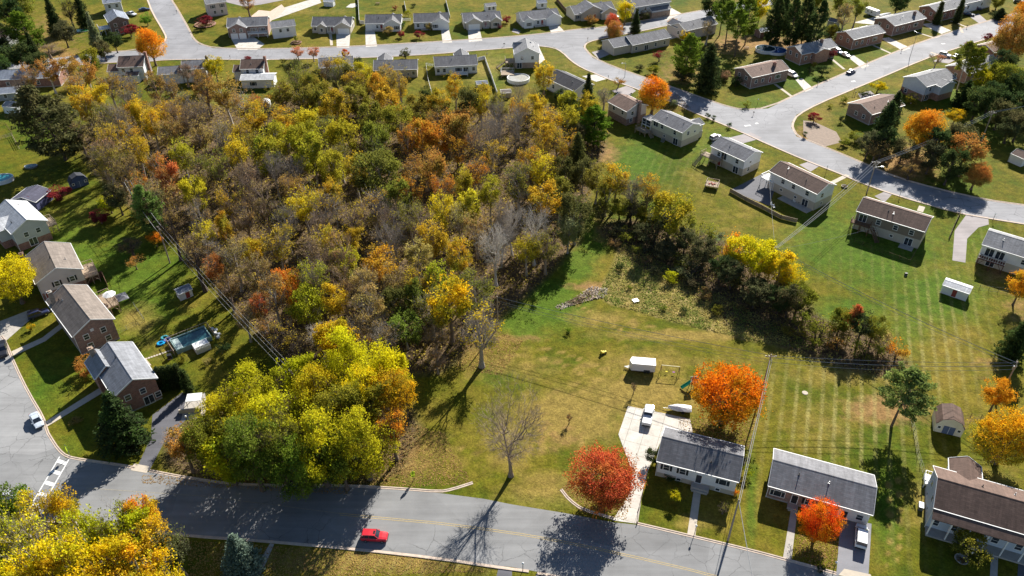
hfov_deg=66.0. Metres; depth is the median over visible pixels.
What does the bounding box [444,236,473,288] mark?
tree
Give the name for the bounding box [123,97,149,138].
tree
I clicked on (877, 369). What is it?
power line
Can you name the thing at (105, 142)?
tree
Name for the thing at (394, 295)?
tree
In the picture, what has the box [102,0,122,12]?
house
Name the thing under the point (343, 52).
tree
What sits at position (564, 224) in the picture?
tree
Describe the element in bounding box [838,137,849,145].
tree
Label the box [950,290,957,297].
door
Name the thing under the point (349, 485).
kerb
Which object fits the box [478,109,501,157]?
bare tree
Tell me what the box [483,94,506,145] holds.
bare tree
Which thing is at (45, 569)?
tree
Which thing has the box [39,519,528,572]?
kerb
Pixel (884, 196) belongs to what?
driveway
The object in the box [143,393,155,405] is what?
patio door
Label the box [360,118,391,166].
tree
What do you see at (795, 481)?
house
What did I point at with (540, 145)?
tree
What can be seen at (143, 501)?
tree
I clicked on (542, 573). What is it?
kerb
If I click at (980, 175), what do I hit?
maple tree
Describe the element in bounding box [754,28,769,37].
shed
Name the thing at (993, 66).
tree
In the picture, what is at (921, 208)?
path
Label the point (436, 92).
tree
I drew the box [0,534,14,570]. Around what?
tree
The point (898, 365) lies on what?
power line
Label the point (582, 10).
house
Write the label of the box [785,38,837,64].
house
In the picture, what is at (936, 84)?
house
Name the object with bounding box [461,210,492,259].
tree
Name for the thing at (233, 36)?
garage door
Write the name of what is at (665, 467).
window
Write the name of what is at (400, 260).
undergrowth
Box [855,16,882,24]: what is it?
driveway
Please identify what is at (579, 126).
tree
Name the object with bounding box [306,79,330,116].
tree
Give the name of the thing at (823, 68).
tree
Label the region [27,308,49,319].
car
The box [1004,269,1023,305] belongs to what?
tree
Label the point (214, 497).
road marking
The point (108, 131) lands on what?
tree
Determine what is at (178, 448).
tree
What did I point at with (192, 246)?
bare tree
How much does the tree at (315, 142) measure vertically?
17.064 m
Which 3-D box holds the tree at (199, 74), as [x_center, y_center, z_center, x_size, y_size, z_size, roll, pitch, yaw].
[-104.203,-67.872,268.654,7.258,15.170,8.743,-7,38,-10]
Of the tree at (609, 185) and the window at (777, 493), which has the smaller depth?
the window at (777, 493)
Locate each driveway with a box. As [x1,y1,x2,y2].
[0,310,29,339]
[131,464,148,472]
[139,393,186,470]
[181,392,205,420]
[226,0,280,6]
[232,37,263,49]
[273,0,320,19]
[336,34,349,47]
[365,29,376,46]
[441,30,451,42]
[468,29,481,41]
[497,569,511,575]
[539,48,544,63]
[549,25,564,32]
[583,74,605,81]
[592,50,608,58]
[613,86,635,94]
[613,406,692,523]
[657,9,680,19]
[712,132,760,142]
[795,78,812,91]
[800,161,818,170]
[836,520,871,575]
[839,569,870,575]
[848,55,868,68]
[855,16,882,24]
[858,91,874,98]
[875,190,891,201]
[882,37,909,50]
[923,23,950,33]
[934,58,955,62]
[952,214,988,261]
[971,13,986,22]
[1018,564,1023,575]
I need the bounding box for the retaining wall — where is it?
[730,188,797,222]
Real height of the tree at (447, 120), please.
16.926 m
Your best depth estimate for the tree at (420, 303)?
170.82 m
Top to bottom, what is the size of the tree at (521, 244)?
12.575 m
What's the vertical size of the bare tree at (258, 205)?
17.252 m
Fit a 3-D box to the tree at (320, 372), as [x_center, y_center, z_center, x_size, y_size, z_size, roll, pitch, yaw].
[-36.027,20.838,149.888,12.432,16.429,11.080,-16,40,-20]
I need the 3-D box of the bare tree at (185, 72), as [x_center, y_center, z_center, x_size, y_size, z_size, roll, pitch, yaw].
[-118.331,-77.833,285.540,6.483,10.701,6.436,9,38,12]
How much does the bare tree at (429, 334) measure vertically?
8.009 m
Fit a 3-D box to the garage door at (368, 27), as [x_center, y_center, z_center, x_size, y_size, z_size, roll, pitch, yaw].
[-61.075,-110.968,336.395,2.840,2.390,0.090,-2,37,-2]
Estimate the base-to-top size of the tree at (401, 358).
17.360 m
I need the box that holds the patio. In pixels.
[733,172,773,204]
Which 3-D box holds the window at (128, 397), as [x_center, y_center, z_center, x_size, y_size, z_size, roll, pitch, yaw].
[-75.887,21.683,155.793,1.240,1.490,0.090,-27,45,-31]
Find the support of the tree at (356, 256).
on the ground at (838, 414)
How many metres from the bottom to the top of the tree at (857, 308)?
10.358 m
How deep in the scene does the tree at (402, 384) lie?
145.67 m
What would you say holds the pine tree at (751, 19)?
on the ground at (838, 414)
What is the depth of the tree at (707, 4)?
336.87 m
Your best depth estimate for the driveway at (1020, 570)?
129.48 m
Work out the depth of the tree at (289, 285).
177.56 m
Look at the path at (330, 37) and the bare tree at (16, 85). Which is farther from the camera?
the path at (330, 37)
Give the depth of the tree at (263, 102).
255.12 m
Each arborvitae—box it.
[152,366,166,392]
[159,365,172,391]
[165,363,179,390]
[171,363,181,389]
[178,368,194,395]
[932,1,944,25]
[951,0,965,23]
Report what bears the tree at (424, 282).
on the ground at (838, 414)
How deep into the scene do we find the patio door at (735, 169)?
236.11 m
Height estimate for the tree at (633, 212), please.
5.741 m
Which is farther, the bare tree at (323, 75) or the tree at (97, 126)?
the bare tree at (323, 75)
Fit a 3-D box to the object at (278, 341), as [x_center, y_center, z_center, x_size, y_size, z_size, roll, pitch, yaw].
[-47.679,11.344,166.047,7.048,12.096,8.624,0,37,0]
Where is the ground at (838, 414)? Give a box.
[0,0,1023,575]
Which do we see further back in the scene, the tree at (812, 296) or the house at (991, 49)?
the house at (991, 49)
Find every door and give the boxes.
[28,236,38,245]
[75,180,83,187]
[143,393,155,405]
[184,289,190,298]
[231,33,238,38]
[239,33,246,38]
[338,29,349,33]
[365,25,372,30]
[438,24,448,29]
[469,24,479,29]
[549,19,558,25]
[672,137,677,145]
[694,474,702,483]
[721,152,726,160]
[732,165,738,173]
[790,494,798,503]
[801,198,808,206]
[858,213,867,222]
[903,237,913,245]
[941,426,955,434]
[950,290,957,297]
[984,261,993,267]
[994,251,1005,260]
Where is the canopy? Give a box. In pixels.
[114,292,131,308]
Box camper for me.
[865,7,879,15]
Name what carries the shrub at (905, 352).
on the ground at (838, 414)
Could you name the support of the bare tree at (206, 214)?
on the ground at (838, 414)
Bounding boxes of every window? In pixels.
[52,280,61,286]
[67,275,76,281]
[82,333,89,340]
[99,326,106,333]
[105,334,111,340]
[124,394,131,401]
[139,387,146,394]
[154,390,161,397]
[455,67,461,71]
[660,464,671,471]
[676,468,688,475]
[714,478,730,486]
[769,489,785,498]
[801,498,813,505]
[840,510,848,518]
[855,514,863,520]
[930,519,939,526]
[984,248,994,256]
[989,537,999,544]
[1013,544,1023,550]
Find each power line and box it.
[158,232,285,371]
[161,230,289,369]
[165,230,267,341]
[498,297,766,354]
[499,301,767,359]
[500,303,766,362]
[739,357,770,497]
[739,504,752,575]
[740,361,771,500]
[772,355,954,362]
[773,362,1010,370]
[776,167,870,247]
[777,162,872,245]
[777,358,1014,366]
[778,249,1014,361]
[779,162,879,246]
[781,252,1013,364]
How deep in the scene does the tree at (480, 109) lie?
254.40 m
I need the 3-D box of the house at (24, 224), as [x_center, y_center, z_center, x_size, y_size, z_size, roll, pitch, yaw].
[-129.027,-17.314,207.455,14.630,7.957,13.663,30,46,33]
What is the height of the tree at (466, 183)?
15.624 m
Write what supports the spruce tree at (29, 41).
on the ground at (838, 414)
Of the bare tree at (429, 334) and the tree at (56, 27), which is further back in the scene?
the tree at (56, 27)
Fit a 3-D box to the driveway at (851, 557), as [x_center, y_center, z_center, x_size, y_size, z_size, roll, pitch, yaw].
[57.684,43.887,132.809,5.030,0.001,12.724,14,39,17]
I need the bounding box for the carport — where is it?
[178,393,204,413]
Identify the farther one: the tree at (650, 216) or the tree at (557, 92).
the tree at (557, 92)
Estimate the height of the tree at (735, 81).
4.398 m
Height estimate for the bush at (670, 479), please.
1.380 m
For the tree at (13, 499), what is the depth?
128.16 m
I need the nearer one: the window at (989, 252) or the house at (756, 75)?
the window at (989, 252)
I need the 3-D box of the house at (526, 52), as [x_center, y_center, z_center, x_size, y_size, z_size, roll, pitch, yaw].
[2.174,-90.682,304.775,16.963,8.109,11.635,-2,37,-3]
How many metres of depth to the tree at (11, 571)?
116.00 m
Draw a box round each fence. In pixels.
[83,271,107,286]
[478,56,496,92]
[556,0,565,11]
[911,422,924,471]
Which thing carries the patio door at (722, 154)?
in the house at (735, 156)
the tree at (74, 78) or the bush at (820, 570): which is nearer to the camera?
the bush at (820, 570)
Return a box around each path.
[11,324,61,355]
[44,389,101,425]
[256,543,273,574]
[329,34,332,44]
[687,492,700,534]
[774,84,791,95]
[783,511,796,558]
[831,174,848,183]
[917,206,924,211]
[990,556,997,575]
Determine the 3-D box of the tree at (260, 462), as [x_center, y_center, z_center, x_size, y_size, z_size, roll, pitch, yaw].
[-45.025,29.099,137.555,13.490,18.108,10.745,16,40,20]
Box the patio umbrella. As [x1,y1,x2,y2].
[102,290,114,308]
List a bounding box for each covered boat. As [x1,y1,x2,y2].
[663,404,691,413]
[879,13,890,16]
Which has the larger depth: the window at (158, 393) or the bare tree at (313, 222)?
the bare tree at (313, 222)
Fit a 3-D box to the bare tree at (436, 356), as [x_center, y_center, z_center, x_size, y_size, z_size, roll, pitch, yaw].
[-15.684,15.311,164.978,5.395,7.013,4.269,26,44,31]
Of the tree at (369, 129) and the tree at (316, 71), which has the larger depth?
the tree at (316, 71)
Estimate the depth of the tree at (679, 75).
290.58 m
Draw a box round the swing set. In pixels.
[660,365,679,375]
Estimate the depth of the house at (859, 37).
320.24 m
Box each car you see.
[0,489,15,499]
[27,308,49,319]
[29,411,44,428]
[138,7,149,10]
[360,528,388,543]
[709,133,720,140]
[836,47,842,54]
[840,52,850,57]
[846,69,855,74]
[938,51,951,57]
[963,12,974,15]
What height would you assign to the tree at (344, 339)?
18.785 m
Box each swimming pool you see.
[0,173,14,184]
[24,164,37,168]
[69,29,87,32]
[165,322,220,354]
[501,68,529,84]
[755,45,775,53]
[770,46,786,55]
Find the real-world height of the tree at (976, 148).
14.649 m
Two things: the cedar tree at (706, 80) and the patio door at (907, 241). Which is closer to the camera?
the patio door at (907, 241)
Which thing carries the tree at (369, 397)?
on the ground at (838, 414)
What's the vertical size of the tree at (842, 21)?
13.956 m
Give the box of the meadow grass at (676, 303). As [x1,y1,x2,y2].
[598,242,816,351]
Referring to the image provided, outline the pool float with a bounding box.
[156,341,164,345]
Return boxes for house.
[0,31,18,47]
[0,61,67,87]
[0,86,19,100]
[0,199,58,250]
[18,241,100,300]
[45,284,121,354]
[84,341,161,410]
[97,9,129,35]
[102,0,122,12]
[107,51,151,82]
[157,55,211,83]
[204,0,227,16]
[226,16,270,38]
[232,56,276,87]
[269,19,296,38]
[311,16,354,33]
[318,56,353,75]
[364,13,402,31]
[373,53,417,77]
[413,11,448,29]
[433,48,477,76]
[461,11,501,29]
[496,38,540,68]
[515,8,562,28]
[546,69,594,102]
[566,0,616,20]
[601,29,670,55]
[607,93,648,125]
[626,0,671,18]
[635,110,704,146]
[655,427,744,495]
[666,16,717,39]
[692,137,763,175]
[734,60,789,88]
[759,161,836,212]
[765,448,876,524]
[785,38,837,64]
[835,24,885,49]
[846,94,904,124]
[848,197,933,251]
[874,10,926,35]
[901,68,956,100]
[918,456,1023,564]
[919,0,966,21]
[946,55,995,82]
[964,0,990,11]
[975,228,1023,274]
[976,41,1017,58]
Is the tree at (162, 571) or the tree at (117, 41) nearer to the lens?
the tree at (162, 571)
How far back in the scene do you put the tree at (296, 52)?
307.29 m
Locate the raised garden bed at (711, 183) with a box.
[705,178,719,190]
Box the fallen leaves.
[142,95,838,575]
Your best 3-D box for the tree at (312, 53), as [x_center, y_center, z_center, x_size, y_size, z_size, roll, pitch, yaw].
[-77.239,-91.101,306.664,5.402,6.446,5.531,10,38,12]
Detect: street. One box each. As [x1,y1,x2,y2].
[0,337,54,454]
[4,0,1023,222]
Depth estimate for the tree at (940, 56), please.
300.50 m
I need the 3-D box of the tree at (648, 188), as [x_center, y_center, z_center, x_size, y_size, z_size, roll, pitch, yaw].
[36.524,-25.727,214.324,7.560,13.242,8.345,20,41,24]
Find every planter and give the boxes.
[193,20,215,27]
[290,40,301,43]
[954,553,969,564]
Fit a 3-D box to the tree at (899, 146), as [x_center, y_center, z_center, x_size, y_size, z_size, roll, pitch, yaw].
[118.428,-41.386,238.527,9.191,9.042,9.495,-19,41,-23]
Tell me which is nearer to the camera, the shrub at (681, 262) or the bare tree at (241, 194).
the shrub at (681, 262)
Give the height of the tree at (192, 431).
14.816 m
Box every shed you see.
[1,101,19,113]
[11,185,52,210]
[67,172,88,189]
[174,284,193,300]
[323,0,334,6]
[475,80,487,89]
[484,2,496,10]
[500,89,511,97]
[536,0,546,8]
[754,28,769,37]
[826,17,839,26]
[932,403,964,436]
[940,277,972,300]
[1008,148,1023,166]
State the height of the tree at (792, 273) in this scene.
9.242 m
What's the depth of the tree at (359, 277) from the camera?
173.92 m
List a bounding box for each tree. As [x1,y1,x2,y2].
[0,0,24,29]
[0,0,35,14]
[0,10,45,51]
[0,22,16,47]
[0,39,35,67]
[0,54,12,69]
[0,251,37,304]
[0,481,36,537]
[0,499,18,549]
[0,502,30,557]
[0,507,59,575]
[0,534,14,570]
[0,546,39,575]
[4,84,85,160]
[8,74,28,88]
[13,64,40,85]
[13,486,65,550]
[13,548,77,575]
[21,51,49,71]
[25,32,43,67]
[26,323,35,330]
[26,521,97,575]
[34,56,59,93]
[35,483,85,541]
[38,42,60,59]
[44,0,65,36]
[46,184,71,200]
[47,19,77,47]
[54,54,80,88]
[56,504,103,567]
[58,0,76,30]
[59,555,110,575]
[61,72,85,94]
[64,118,86,154]
[65,535,137,575]
[67,84,95,122]
[68,87,96,129]
[70,58,97,87]
[72,0,94,28]
[73,354,89,377]
[77,45,99,79]
[78,111,106,153]
[81,83,112,119]
[83,143,114,183]
[85,11,103,49]
[87,129,115,185]
[88,207,111,223]
[89,494,135,564]
[90,99,113,135]
[92,39,112,61]
[92,388,155,463]
[93,120,118,163]
[95,72,122,111]
[96,195,115,213]
[97,100,127,148]
[101,142,130,190]
[101,180,129,215]
[102,504,157,569]
[102,531,162,575]
[104,31,123,52]
[111,151,141,199]
[112,235,142,257]
[113,80,139,123]
[116,116,144,150]
[118,70,136,94]
[119,74,143,101]
[120,134,149,181]
[121,23,138,36]
[122,493,151,542]
[122,495,161,547]
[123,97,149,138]
[125,170,148,198]
[126,256,143,269]
[129,93,149,145]
[129,184,167,234]
[130,178,166,234]
[130,511,172,573]
[134,27,166,65]
[137,543,184,575]
[139,12,151,24]
[140,105,159,153]
[141,150,164,192]
[143,70,164,103]
[145,230,163,246]
[146,95,171,130]
[146,172,179,221]
[149,523,190,575]
[151,115,182,154]
[153,100,181,140]
[153,154,179,209]
[158,201,182,260]
[159,71,179,103]
[159,428,181,444]
[161,101,188,144]
[164,421,200,473]
[167,133,194,182]
[168,87,193,127]
[173,220,209,292]
[176,59,192,86]
[176,101,209,147]
[176,174,209,217]
[176,411,225,474]
[181,196,212,237]
[184,150,214,198]
[186,76,216,116]
[187,93,212,138]
[189,115,213,161]
[189,217,216,264]
[189,228,223,280]
[190,64,206,83]
[192,431,258,486]
[193,68,211,96]
[193,385,256,436]
[195,15,212,27]
[199,143,227,201]
[200,251,224,296]
[203,55,224,81]
[206,71,240,125]
[210,111,232,170]
[212,266,241,311]
[213,178,243,231]
[214,209,236,258]
[216,228,248,292]
[216,357,280,425]
[220,122,247,158]
[220,408,286,492]
[220,533,266,575]
[223,132,248,184]
[228,83,257,134]
[228,158,265,212]
[228,177,259,222]
[228,197,256,240]
[230,120,253,166]
[231,250,273,305]
[232,303,257,342]
[235,97,267,134]
[235,127,268,173]
[239,0,254,16]
[239,236,265,275]
[239,383,316,450]
[241,180,277,234]
[247,94,271,130]
[248,291,271,322]
[249,134,288,181]
[252,401,298,482]
[256,269,286,328]
[256,312,278,351]
[258,119,287,163]
[258,219,297,280]
[262,146,282,196]
[264,79,293,114]
[264,429,325,502]
[266,103,296,152]
[267,265,303,307]
[267,352,320,409]
[268,196,298,254]
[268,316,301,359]
[275,154,305,193]
[278,168,303,210]
[279,105,298,123]
[280,326,309,371]
[281,65,310,99]
[281,402,360,487]
[283,58,301,94]
[283,282,327,333]
[284,117,325,171]
[284,184,319,236]
[286,177,324,223]
[288,84,314,111]
[288,361,346,423]
[289,253,333,312]
[290,130,330,186]
[291,45,304,60]
[292,105,318,133]
[296,60,321,86]
[298,72,320,110]
[300,231,333,296]
[304,202,333,258]
[305,183,344,230]
[305,321,334,362]
[306,46,318,61]
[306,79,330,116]
[307,223,342,272]
[307,380,373,442]
[311,114,336,149]
[312,316,361,365]
[315,148,346,196]
[315,323,376,385]
[316,53,334,87]
[316,430,368,490]
[317,88,353,123]
[320,282,348,318]
[322,173,345,228]
[324,63,344,89]
[324,115,359,159]
[324,263,353,315]
[325,224,355,291]
[325,245,361,281]
[326,404,400,480]
[328,51,356,89]
[329,141,349,182]
[337,378,396,439]
[338,63,356,96]
[338,309,372,341]
[339,226,366,265]
[340,69,365,101]
[340,198,367,252]
[340,361,381,412]
[341,49,349,55]
[341,150,367,204]
[342,80,373,120]
[342,335,410,413]
[347,263,382,317]
[348,281,386,341]
[349,147,403,207]
[353,61,372,83]
[354,57,361,62]
[354,76,379,108]
[355,98,384,136]
[356,333,377,367]
[358,135,383,176]
[358,183,392,237]
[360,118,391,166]
[360,241,400,291]
[364,316,403,353]
[366,71,389,103]
[367,363,418,431]
[369,64,391,83]
[371,221,402,278]
[374,84,404,122]
[374,346,413,397]
[375,404,408,461]
[377,196,400,246]
[378,209,409,264]
[380,60,406,90]
[380,101,414,149]
[380,258,412,302]
[380,285,410,321]
[381,26,393,34]
[381,177,413,226]
[386,305,424,349]
[389,70,409,108]
[395,170,426,219]
[395,196,426,246]
[396,122,416,170]
[396,161,421,189]
[398,30,404,37]
[399,48,410,57]
[401,255,438,314]
[402,234,434,289]
[402,276,428,322]
[403,92,431,134]
[404,147,448,191]
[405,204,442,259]
[408,103,430,135]
[408,115,432,162]
[408,285,439,338]
[414,31,425,38]
[414,216,448,274]
[418,85,433,97]
[419,144,447,201]
[421,324,449,352]
[422,121,450,154]
[422,258,454,292]
[423,271,473,344]
[425,22,431,29]
[425,104,448,128]
[425,346,446,374]
[426,188,455,246]
[427,86,451,124]
[430,95,452,133]
[430,170,456,217]
[430,300,452,342]
[440,107,458,158]
[441,71,463,109]
[443,111,476,163]
[443,133,474,174]
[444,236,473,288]
[446,200,474,238]
[452,85,483,116]
[452,163,473,197]
[453,102,476,122]
[453,187,482,234]
[455,298,504,368]
[457,267,495,327]
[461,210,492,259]
[463,123,484,172]
[463,155,490,198]
[471,82,493,120]
[471,91,489,129]
[471,222,511,287]
[471,368,550,477]
[475,138,506,185]
[476,172,502,223]
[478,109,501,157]
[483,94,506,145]
[488,91,509,118]
[489,116,507,157]
[489,218,515,267]
[492,198,508,233]
[501,158,533,217]
[502,15,510,22]
[503,201,526,256]
[506,105,525,154]
[509,84,528,110]
[509,96,531,140]
[511,230,542,275]
[516,141,542,196]
[520,204,550,266]
[527,93,548,129]
[527,151,560,192]
[527,177,561,235]
[528,86,546,106]
[528,127,553,155]
[529,149,555,194]
[530,112,556,145]
[532,106,564,134]
[532,226,562,275]
[534,59,556,95]
[543,175,576,223]
[548,128,568,156]
[549,155,574,188]
[551,126,576,161]
[552,88,565,98]
[554,104,580,143]
[554,212,582,253]
[557,89,579,114]
[557,98,581,122]
[558,190,596,245]
[561,121,586,142]
[562,440,647,519]
[565,132,587,182]
[570,155,595,193]
[578,72,595,114]
[578,89,599,122]
[578,103,613,145]
[583,158,608,203]
[584,15,598,24]
[594,177,611,199]
[594,180,620,216]
[596,88,611,110]
[602,161,630,203]
[604,13,619,27]
[604,20,623,38]
[609,197,632,219]
[612,77,625,87]
[617,0,635,25]
[619,173,645,215]
[621,201,640,222]
[622,189,652,218]
[629,9,641,33]
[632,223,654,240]
[634,64,644,69]
[634,172,661,206]
[635,205,659,223]
[637,74,671,114]
[639,10,649,19]
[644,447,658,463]
[646,65,660,73]
[646,207,673,234]
[650,188,697,239]
[652,50,667,61]
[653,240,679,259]
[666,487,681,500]
[670,33,704,74]
[670,68,695,80]
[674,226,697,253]
[678,30,690,40]
[686,43,721,94]
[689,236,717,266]
[689,358,768,431]
[700,0,720,16]
[701,19,715,44]
[708,255,735,282]
[712,0,734,35]
[715,259,748,289]
[717,0,738,47]
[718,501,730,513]
[720,70,730,80]
[725,233,760,265]
[727,8,751,56]
[730,76,742,85]
[736,0,752,15]
[740,276,776,308]
[741,238,783,278]
[742,0,760,44]
[745,273,766,293]
[752,0,770,25]
[759,249,801,286]
[762,0,786,44]
[768,282,796,313]
[773,0,792,39]
[776,283,808,318]
[781,262,809,285]
[782,0,804,45]
[785,280,820,313]
[793,0,816,43]
[795,495,847,544]
[802,0,823,7]
[803,0,831,42]
[807,112,822,121]
[815,65,832,75]
[826,24,837,37]
[829,50,837,59]
[830,306,853,335]
[832,0,853,18]
[836,3,853,30]
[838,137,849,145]
[844,304,864,336]
[848,130,864,141]
[848,309,880,344]
[849,0,870,27]
[855,128,883,159]
[861,315,892,344]
[862,136,890,164]
[864,100,899,152]
[868,80,888,91]
[872,125,901,159]
[875,361,938,427]
[889,0,910,13]
[890,91,903,119]
[891,136,920,164]
[900,162,920,179]
[903,108,948,153]
[905,93,921,103]
[918,139,947,173]
[922,124,956,167]
[929,54,946,68]
[937,147,974,185]
[944,108,968,123]
[947,121,980,163]
[948,526,996,569]
[950,80,977,110]
[951,131,989,176]
[952,40,981,89]
[959,161,993,189]
[962,85,998,120]
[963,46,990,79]
[964,404,1023,467]
[973,67,992,93]
[975,80,1011,112]
[979,375,1019,411]
[981,33,992,41]
[984,61,1006,87]
[986,10,1023,59]
[986,97,1016,130]
[990,0,1005,9]
[990,48,1018,73]
[991,8,1007,20]
[991,321,1023,366]
[992,61,1023,88]
[995,116,1023,143]
[1000,90,1023,112]
[1001,68,1023,96]
[1004,108,1023,141]
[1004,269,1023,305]
[1010,0,1023,26]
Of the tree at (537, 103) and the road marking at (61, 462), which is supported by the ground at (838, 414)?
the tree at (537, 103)
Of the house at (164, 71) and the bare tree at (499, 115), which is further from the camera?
the house at (164, 71)
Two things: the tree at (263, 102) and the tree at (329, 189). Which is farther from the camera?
the tree at (263, 102)
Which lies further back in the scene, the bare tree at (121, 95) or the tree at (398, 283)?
the bare tree at (121, 95)
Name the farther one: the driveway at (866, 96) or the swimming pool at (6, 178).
the driveway at (866, 96)
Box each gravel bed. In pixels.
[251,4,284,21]
[347,3,356,7]
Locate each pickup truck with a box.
[0,339,8,358]
[125,11,136,16]
[642,404,654,426]
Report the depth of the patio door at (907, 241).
205.11 m
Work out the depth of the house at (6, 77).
287.32 m
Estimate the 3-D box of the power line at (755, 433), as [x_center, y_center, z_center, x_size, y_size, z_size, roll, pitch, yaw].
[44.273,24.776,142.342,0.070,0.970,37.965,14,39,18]
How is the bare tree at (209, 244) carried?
on the ground at (838, 414)
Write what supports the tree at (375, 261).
on the ground at (838, 414)
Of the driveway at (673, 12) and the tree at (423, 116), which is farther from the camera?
the driveway at (673, 12)
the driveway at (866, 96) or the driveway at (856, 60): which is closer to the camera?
the driveway at (866, 96)
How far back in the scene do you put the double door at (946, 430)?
152.71 m
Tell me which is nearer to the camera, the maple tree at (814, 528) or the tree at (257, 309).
the maple tree at (814, 528)
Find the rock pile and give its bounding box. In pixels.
[556,286,607,308]
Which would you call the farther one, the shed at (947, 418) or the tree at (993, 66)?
the tree at (993, 66)
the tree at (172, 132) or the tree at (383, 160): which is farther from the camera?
the tree at (172, 132)
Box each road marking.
[33,457,59,501]
[44,481,54,485]
[46,459,68,498]
[51,469,60,474]
[57,459,66,464]
[90,488,339,513]
[340,513,716,575]
[342,515,709,575]
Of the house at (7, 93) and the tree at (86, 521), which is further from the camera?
the house at (7, 93)
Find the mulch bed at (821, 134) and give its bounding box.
[803,120,839,145]
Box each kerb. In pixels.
[0,335,134,468]
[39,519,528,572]
[62,46,1023,224]
[112,0,166,51]
[149,469,472,492]
[171,0,703,48]
[537,572,557,575]
[560,489,613,519]
[584,13,1013,109]
[637,522,835,574]
[791,35,1023,205]
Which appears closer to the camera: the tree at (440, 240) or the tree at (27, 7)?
the tree at (440, 240)
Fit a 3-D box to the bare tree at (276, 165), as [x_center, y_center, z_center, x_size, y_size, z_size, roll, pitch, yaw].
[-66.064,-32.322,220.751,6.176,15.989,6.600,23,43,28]
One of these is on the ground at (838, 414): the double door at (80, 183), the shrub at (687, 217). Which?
the shrub at (687, 217)
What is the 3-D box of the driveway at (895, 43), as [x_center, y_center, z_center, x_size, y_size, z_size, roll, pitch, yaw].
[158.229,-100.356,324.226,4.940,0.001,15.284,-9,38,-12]
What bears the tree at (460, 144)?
on the ground at (838, 414)
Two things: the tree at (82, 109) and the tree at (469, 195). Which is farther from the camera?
the tree at (82, 109)
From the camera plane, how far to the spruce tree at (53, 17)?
326.45 m
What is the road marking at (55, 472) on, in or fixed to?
on the road
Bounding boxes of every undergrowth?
[78,85,607,372]
[159,217,907,482]
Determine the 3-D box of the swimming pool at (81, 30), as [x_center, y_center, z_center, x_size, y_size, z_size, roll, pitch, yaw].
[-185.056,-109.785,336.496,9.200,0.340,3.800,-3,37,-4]
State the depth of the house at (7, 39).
320.49 m
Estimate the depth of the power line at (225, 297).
171.79 m
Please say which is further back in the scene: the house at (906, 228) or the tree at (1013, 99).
the tree at (1013, 99)
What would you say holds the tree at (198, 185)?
on the ground at (838, 414)
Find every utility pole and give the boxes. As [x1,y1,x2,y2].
[156,226,170,262]
[727,499,739,540]
[761,354,776,393]
[866,161,883,193]
[981,111,996,141]
[1009,361,1017,378]
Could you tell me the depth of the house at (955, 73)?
292.63 m
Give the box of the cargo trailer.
[624,357,655,373]
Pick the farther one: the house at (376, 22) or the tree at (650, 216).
the house at (376, 22)
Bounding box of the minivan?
[854,523,868,549]
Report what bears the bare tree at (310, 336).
on the ground at (838, 414)
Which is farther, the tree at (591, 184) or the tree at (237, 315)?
the tree at (591, 184)
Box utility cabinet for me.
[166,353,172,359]
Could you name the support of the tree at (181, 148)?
on the ground at (838, 414)
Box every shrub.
[593,205,614,221]
[606,218,633,235]
[609,237,621,246]
[618,225,639,240]
[632,244,641,252]
[638,231,671,253]
[641,255,651,263]
[645,210,670,241]
[661,234,684,250]
[671,209,696,240]
[673,249,695,268]
[677,247,712,273]
[680,259,708,279]
[687,215,718,247]
[698,286,712,300]
[704,229,725,245]
[713,242,727,264]
[720,226,743,254]
[729,271,760,290]
[758,276,786,299]
[781,315,808,337]
[791,302,818,325]
[800,326,832,346]
[806,311,841,337]
[825,324,854,350]
[852,337,887,363]
[865,330,893,356]
[887,337,910,359]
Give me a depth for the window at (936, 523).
134.83 m
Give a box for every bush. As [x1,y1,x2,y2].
[176,353,187,362]
[202,357,212,365]
[213,342,231,353]
[404,9,410,16]
[615,262,626,269]
[649,267,661,275]
[662,473,671,481]
[663,270,677,283]
[671,264,687,275]
[682,276,699,286]
[711,304,723,314]
[742,101,751,107]
[742,464,754,476]
[816,564,825,572]
[840,95,850,101]
[858,89,870,95]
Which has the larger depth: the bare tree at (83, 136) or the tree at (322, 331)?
the bare tree at (83, 136)
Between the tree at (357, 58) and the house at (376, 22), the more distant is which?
the house at (376, 22)
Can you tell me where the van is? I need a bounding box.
[788,70,798,77]
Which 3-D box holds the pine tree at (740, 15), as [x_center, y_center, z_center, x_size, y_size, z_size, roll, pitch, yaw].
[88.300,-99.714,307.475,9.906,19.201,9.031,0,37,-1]
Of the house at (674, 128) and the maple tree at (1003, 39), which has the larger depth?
the maple tree at (1003, 39)
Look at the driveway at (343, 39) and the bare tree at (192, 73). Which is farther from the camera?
the driveway at (343, 39)
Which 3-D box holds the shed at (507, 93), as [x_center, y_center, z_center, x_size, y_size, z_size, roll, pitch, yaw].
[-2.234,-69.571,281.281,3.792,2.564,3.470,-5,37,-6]
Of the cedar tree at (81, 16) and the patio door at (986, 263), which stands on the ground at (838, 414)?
the cedar tree at (81, 16)
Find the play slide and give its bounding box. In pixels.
[681,376,698,388]
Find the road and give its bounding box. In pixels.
[0,448,837,575]
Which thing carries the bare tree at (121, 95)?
on the ground at (838, 414)
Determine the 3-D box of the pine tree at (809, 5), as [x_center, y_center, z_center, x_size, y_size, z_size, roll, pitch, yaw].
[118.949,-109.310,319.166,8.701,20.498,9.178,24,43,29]
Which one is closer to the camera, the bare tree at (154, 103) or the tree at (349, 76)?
the bare tree at (154, 103)
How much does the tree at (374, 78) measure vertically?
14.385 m

